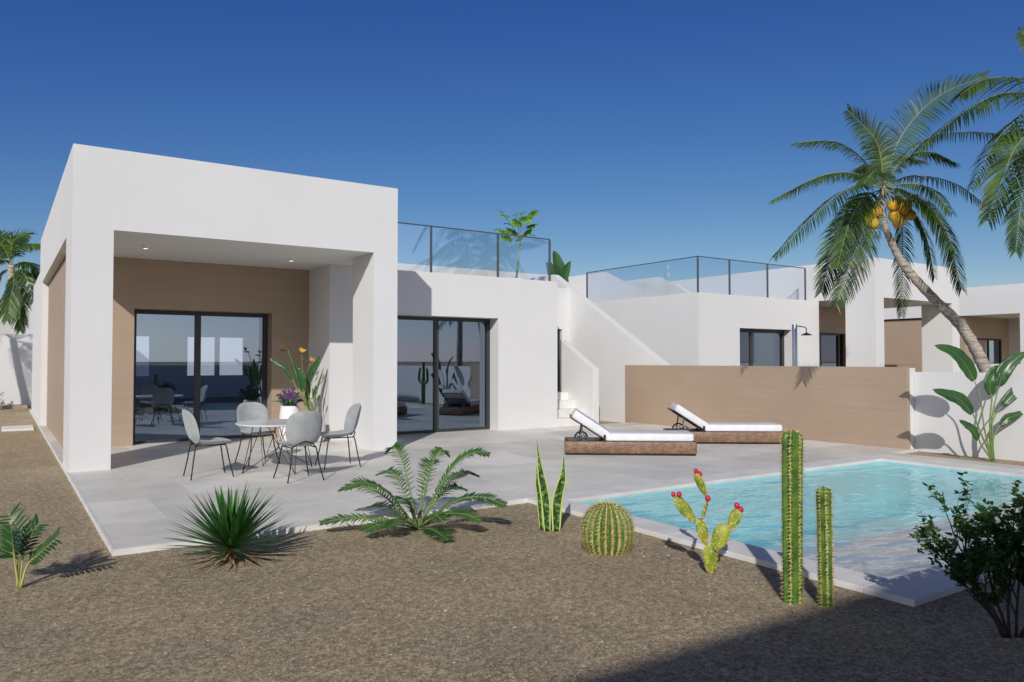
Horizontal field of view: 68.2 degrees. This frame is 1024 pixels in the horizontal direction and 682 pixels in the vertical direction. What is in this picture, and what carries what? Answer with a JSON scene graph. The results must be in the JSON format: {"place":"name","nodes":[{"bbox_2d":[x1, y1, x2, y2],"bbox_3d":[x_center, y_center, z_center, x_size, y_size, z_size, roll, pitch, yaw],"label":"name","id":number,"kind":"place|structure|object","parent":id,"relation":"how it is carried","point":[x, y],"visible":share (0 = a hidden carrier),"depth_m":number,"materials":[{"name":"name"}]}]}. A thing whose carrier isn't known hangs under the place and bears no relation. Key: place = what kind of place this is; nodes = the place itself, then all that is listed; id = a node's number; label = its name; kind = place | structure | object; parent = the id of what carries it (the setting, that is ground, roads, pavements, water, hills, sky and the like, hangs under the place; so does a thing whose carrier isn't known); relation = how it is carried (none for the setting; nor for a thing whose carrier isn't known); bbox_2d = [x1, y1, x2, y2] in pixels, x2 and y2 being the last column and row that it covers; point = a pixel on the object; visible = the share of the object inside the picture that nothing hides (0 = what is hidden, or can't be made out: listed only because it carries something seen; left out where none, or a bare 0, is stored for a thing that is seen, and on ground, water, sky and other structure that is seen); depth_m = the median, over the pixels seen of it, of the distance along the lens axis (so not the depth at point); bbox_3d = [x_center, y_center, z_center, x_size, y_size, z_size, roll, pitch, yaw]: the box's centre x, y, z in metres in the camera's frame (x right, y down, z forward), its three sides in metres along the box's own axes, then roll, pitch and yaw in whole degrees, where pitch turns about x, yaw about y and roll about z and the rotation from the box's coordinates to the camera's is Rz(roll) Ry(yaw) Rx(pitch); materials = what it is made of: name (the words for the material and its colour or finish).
{"place":"outdoors","nodes":[
{"label":"outdoors","id":0,"kind":"place"},
{"bbox_2d":[11,277,37,333],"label":"white house","id":1,"kind":"structure","parent":0,"point":[29,329],"depth_m":28.70,"materials":[{"name":"paint"}]},
{"bbox_2d":[32,143,556,471],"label":"modern house","id":2,"kind":"structure","parent":0,"point":[168,256],"depth_m":13.90,"materials":[{"name":"white paint"}]},
{"bbox_2d":[133,309,267,443],"bbox_3d":[-5.852,0.657,14.278,2.420,2.419,0.070,1,-2,-34],"label":"sliding door","id":3,"kind":"structure","parent":2,"relation":"in","point":[197,315],"depth_m":14.21,"materials":[{"name":"metal"}]},
{"bbox_2d":[397,316,489,434],"bbox_3d":[-1.611,0.702,15.824,2.680,2.409,0.070,1,-2,-34],"label":"sliding door","id":4,"kind":"structure","parent":2,"relation":"in","point":[435,320],"depth_m":15.84,"materials":[{"name":"metal"}]},
{"bbox_2d":[493,210,538,278],"bbox_3d":[0.135,-2.299,19.491,1.224,2.197,0.745,0,-2,13],"label":"potted lobed leaf tree","id":5,"kind":"object","parent":2,"relation":"on","point":[523,219],"visible":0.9,"depth_m":19.44,"materials":[{"name":"green plant"}]},
{"bbox_2d":[398,263,568,282],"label":"parapet wall","id":6,"kind":"structure","parent":0,"point":[446,270],"depth_m":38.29,"materials":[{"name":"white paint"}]},
{"bbox_2d":[546,251,570,281],"bbox_3d":[1.326,-0.246,21.539,0.714,4.692,0.176,0,-2,-12],"label":"banana plant","id":7,"kind":"object","parent":6,"relation":"on","point":[559,267],"visible":0.27,"depth_m":21.60,"materials":[{"name":"green plant"}]},
{"bbox_2d":[0,362,1023,681],"bbox_3d":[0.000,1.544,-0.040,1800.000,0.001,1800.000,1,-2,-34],"label":"gravel ground","id":8,"kind":"structure","parent":0,"point":[34,480],"depth_m":4.62,"materials":[{"name":"beige gravel"}]},
{"bbox_2d":[0,404,26,408],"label":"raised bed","id":9,"kind":"object","parent":8,"relation":"on","point":[20,406],"visible":1,"depth_m":24.18,"materials":[{"name":"beige stone"}]},
{"bbox_2d":[1,425,33,431],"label":"stepping stone","id":10,"kind":"object","parent":8,"relation":"on","point":[18,428],"visible":0.77,"depth_m":16.72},
{"bbox_2d":[0,228,40,333],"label":"palm tree","id":11,"kind":"object","parent":8,"relation":"on","point":[16,298],"visible":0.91,"depth_m":25.84,"materials":[{"name":"green plant"}]},
{"bbox_2d":[0,502,61,587],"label":"feather palm","id":12,"kind":"object","parent":8,"relation":"on","point":[9,533],"visible":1,"depth_m":5.14,"materials":[{"name":"green plant"}]},
{"bbox_2d":[0,334,242,406],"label":"garden wall","id":13,"kind":"structure","parent":8,"relation":"on","point":[16,351],"depth_m":24.97,"materials":[{"name":"white paint"}]},
{"bbox_2d":[156,483,302,572],"bbox_3d":[-2.180,1.400,5.838,1.091,0.633,1.072,1,-2,-34],"label":"yucca","id":14,"kind":"object","parent":8,"relation":"on","point":[232,525],"visible":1,"depth_m":5.78,"materials":[{"name":"green plant"}]},
{"bbox_2d":[319,441,506,541],"bbox_3d":[-0.856,1.339,6.936,1.665,0.786,1.152,0,-1,8],"label":"cycad","id":15,"kind":"object","parent":8,"relation":"on","point":[391,523],"visible":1,"depth_m":6.91,"materials":[{"name":"green plant"}]},
{"bbox_2d":[0,505,1023,681],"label":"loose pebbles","id":16,"kind":"object","parent":8,"relation":"on","point":[824,619],"visible":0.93,"depth_m":4.40,"materials":[{"name":"gravel"}]},
{"bbox_2d":[535,439,565,531],"bbox_3d":[0.351,1.308,6.848,0.280,0.837,0.058,0,-1,1],"label":"snake plant","id":17,"kind":"object","parent":8,"relation":"on","point":[547,510],"visible":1,"depth_m":6.83,"materials":[{"name":"green plant"}]},
{"bbox_2d":[579,498,635,555],"bbox_3d":[0.775,1.517,6.138,0.496,0.477,0.492,1,-2,-34],"label":"barrel cactus","id":18,"kind":"object","parent":8,"relation":"on","point":[607,528],"visible":1,"depth_m":6.00,"materials":[{"name":"green plant"}]},
{"bbox_2d":[671,468,743,573],"bbox_3d":[1.416,1.312,5.492,0.510,0.758,0.137,0,-1,10],"label":"prickly pear","id":19,"kind":"object","parent":8,"relation":"on","point":[720,536],"visible":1,"depth_m":5.46,"materials":[{"name":"green plant"}]},
{"bbox_2d":[528,275,914,448],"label":"party wall","id":20,"kind":"structure","parent":8,"relation":"on","point":[608,346],"depth_m":19.22,"materials":[{"name":"white paint"}]},
{"bbox_2d":[778,428,806,604],"bbox_3d":[1.801,1.120,4.850,0.192,1.129,0.192,1,-2,-34],"label":"column cactus","id":21,"kind":"object","parent":8,"relation":"on","point":[791,488],"depth_m":4.81,"materials":[{"name":"green plant"}]},
{"bbox_2d":[792,324,811,365],"bbox_3d":[6.224,0.803,16.154,0.417,2.316,0.239,0,-2,-14],"label":"garden shower","id":22,"kind":"object","parent":8,"relation":"on","point":[794,347],"visible":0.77,"depth_m":16.16,"materials":[{"name":"metal"}]},
{"bbox_2d":[813,485,836,607],"bbox_3d":[1.974,1.294,4.769,0.136,0.777,0.139,-1,-2,33],"label":"column cactus","id":23,"kind":"object","parent":8,"relation":"on","point":[824,537],"depth_m":4.74,"materials":[{"name":"green plant"}]},
{"bbox_2d":[770,70,1022,372],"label":"palm tree","id":24,"kind":"object","parent":8,"relation":"on","point":[855,222],"visible":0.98,"depth_m":13.17,"materials":[{"name":"green plant"}]},
{"bbox_2d":[885,363,921,371],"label":"beige boundary wall","id":25,"kind":"structure","parent":8,"relation":"on","point":[918,367],"depth_m":29.01,"materials":[{"name":"beige paint"}]},
{"bbox_2d":[884,283,1023,363],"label":"villa","id":26,"kind":"object","parent":8,"relation":"on","point":[995,313],"visible":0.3,"depth_m":32.10,"materials":[{"name":"white paint"}]},
{"bbox_2d":[975,338,1001,363],"bbox_3d":[20.010,1.108,31.769,2.370,2.419,0.070,1,-2,-34],"label":"sliding door","id":27,"kind":"structure","parent":26,"relation":"in","point":[987,340],"depth_m":32.07,"materials":[{"name":"metal"}]},
{"bbox_2d":[908,471,1023,637],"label":"leafy shrub","id":28,"kind":"object","parent":8,"relation":"on","point":[1004,550],"visible":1,"depth_m":4.21,"materials":[{"name":"green plant"}]},
{"bbox_2d":[909,25,1023,259],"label":"palm tree","id":29,"kind":"object","parent":8,"relation":"on","point":[1001,162],"visible":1,"depth_m":11.48,"materials":[{"name":"green plant"}]},
{"bbox_2d":[914,372,1023,461],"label":"white garden wall","id":30,"kind":"structure","parent":8,"relation":"on","point":[940,428],"depth_m":12.27,"materials":[{"name":"paint"}]},
{"bbox_2d":[932,344,1023,460],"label":"paddle leaf plant","id":31,"kind":"object","parent":8,"relation":"on","point":[1000,373],"visible":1,"depth_m":11.55,"materials":[{"name":"green plant"}]},
{"bbox_2d":[960,364,1023,372],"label":"boundary wall","id":32,"kind":"structure","parent":8,"relation":"on","point":[1019,368],"depth_m":25.93,"materials":[{"name":"white paint"}]},
{"bbox_2d":[0,0,1023,361],"label":"sky","id":33,"kind":"structure","parent":0,"point":[637,132],"materials":[{"name":"blue"}]},
{"bbox_2d":[31,409,1023,548],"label":"terrace","id":34,"kind":"structure","parent":0,"point":[139,494],"depth_m":10.21,"materials":[{"name":"tile"}]},
{"bbox_2d":[182,409,233,479],"bbox_3d":[-3.944,1.310,9.761,0.591,0.877,0.475,1,-2,-34],"label":"dining chair","id":35,"kind":"object","parent":34,"relation":"on","point":[191,426],"visible":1,"depth_m":9.58,"materials":[{"name":"grey fabric"}]},
{"bbox_2d":[234,402,279,465],"bbox_3d":[-3.729,1.343,11.041,0.475,0.877,0.591,1,-2,-40],"label":"dining chair","id":36,"kind":"object","parent":34,"relation":"on","point":[247,411],"visible":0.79,"depth_m":11.15,"materials":[{"name":"grey fabric"}]},
{"bbox_2d":[235,419,311,473],"bbox_3d":[-3.188,1.436,10.318,1.119,0.656,1.119,1,-2,-42],"label":"round table","id":37,"kind":"object","parent":34,"relation":"on","point":[274,423],"visible":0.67,"depth_m":10.19,"materials":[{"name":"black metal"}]},
{"bbox_2d":[29,410,526,555],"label":"terrace edge trim","id":38,"kind":"structure","parent":34,"relation":"on","point":[113,551],"depth_m":6.98,"materials":[{"name":"concrete"}]},
{"bbox_2d":[272,387,302,440],"bbox_3d":[-4.119,1.347,13.914,0.547,1.023,0.612,-1,-2,19],"label":"flower pot","id":39,"kind":"object","parent":34,"relation":"on","point":[289,401],"visible":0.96,"depth_m":13.81,"materials":[{"name":"white ceramic"}]},
{"bbox_2d":[270,344,325,442],"bbox_3d":[-3.928,0.954,13.859,1.004,1.807,0.378,0,-1,-6],"label":"potted strelitzia","id":40,"kind":"object","parent":34,"relation":"on","point":[303,382],"visible":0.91,"depth_m":13.86,"materials":[{"name":"green plant"}]},
{"bbox_2d":[273,411,323,483],"bbox_3d":[-2.673,1.303,9.509,0.475,0.877,0.591,1,-2,-36],"label":"dining chair","id":41,"kind":"object","parent":34,"relation":"on","point":[303,428],"visible":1,"depth_m":9.31,"materials":[{"name":"grey fabric"}]},
{"bbox_2d":[315,403,360,468],"bbox_3d":[-2.448,1.335,10.745,0.591,0.877,0.475,1,-2,-30],"label":"dining chair","id":42,"kind":"object","parent":34,"relation":"on","point":[352,418],"visible":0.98,"depth_m":10.77,"materials":[{"name":"grey fabric"}]},
{"bbox_2d":[557,288,569,391],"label":"stair wall","id":43,"kind":"structure","parent":34,"relation":"on","point":[563,313],"depth_m":20.42,"materials":[{"name":"white paint"}]},
{"bbox_2d":[557,329,558,391],"bbox_3d":[0.423,0.843,19.890,2.028,2.338,0.060,1,-2,-34],"label":"door","id":44,"kind":"structure","parent":43,"relation":"in","point":[557,329],"depth_m":20.42,"materials":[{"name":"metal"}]},
{"bbox_2d":[557,340,598,426],"bbox_3d":[0.856,0.967,18.471,1.170,2.018,2.510,1,-2,-34],"label":"outdoor stairs","id":45,"kind":"structure","parent":34,"relation":"on","point":[579,381],"depth_m":18.02,"materials":[{"name":"paint"}]},
{"bbox_2d":[564,408,696,455],"bbox_3d":[1.892,1.463,12.271,2.080,0.699,0.700,0,-1,4],"label":"sun lounger","id":46,"kind":"object","parent":34,"relation":"on","point":[650,442],"visible":1,"depth_m":11.95,"materials":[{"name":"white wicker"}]},
{"bbox_2d":[663,403,784,443],"bbox_3d":[3.873,1.505,13.906,2.080,0.699,0.700,0,-1,3],"label":"sun lounger","id":47,"kind":"object","parent":34,"relation":"on","point":[703,432],"visible":0.79,"depth_m":13.57,"materials":[{"name":"white fabric"}]},
{"bbox_2d":[625,365,910,448],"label":"beige garden wall","id":48,"kind":"structure","parent":34,"relation":"on","point":[869,406],"depth_m":14.68,"materials":[{"name":"beige paint"}]},
{"bbox_2d":[578,462,1023,552],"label":"pool basin","id":49,"kind":"object","parent":34,"relation":"in","point":[874,498],"visible":0.32,"depth_m":10.41,"materials":[{"name":"blue liquid"}]},
{"bbox_2d":[527,454,1023,606],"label":"pool coping","id":50,"kind":"object","parent":49,"relation":"on","point":[921,587],"visible":0.75,"depth_m":6.54,"materials":[{"name":"stone"}]},
{"bbox_2d":[803,503,1022,578],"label":"pool bench","id":51,"kind":"object","parent":49,"relation":"in","point":[891,554],"visible":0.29,"depth_m":6.77,"materials":[{"name":"tile"}]},
{"bbox_2d":[569,256,959,371],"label":"neighbour house","id":52,"kind":"structure","parent":0,"point":[744,319],"depth_m":22.35,"materials":[{"name":"white paint"}]},
{"bbox_2d":[740,329,783,365],"bbox_3d":[7.098,0.410,21.780,2.310,1.499,0.070,1,-2,-34],"label":"window","id":53,"kind":"structure","parent":52,"relation":"in","point":[750,331],"depth_m":21.78,"materials":[{"name":"metal"}]},
{"bbox_2d":[819,333,839,366],"bbox_3d":[10.448,0.939,25.229,1.600,2.419,0.070,1,-2,-34],"label":"sliding door","id":54,"kind":"structure","parent":52,"relation":"in","point":[837,335],"depth_m":25.61,"materials":[{"name":"metal"}]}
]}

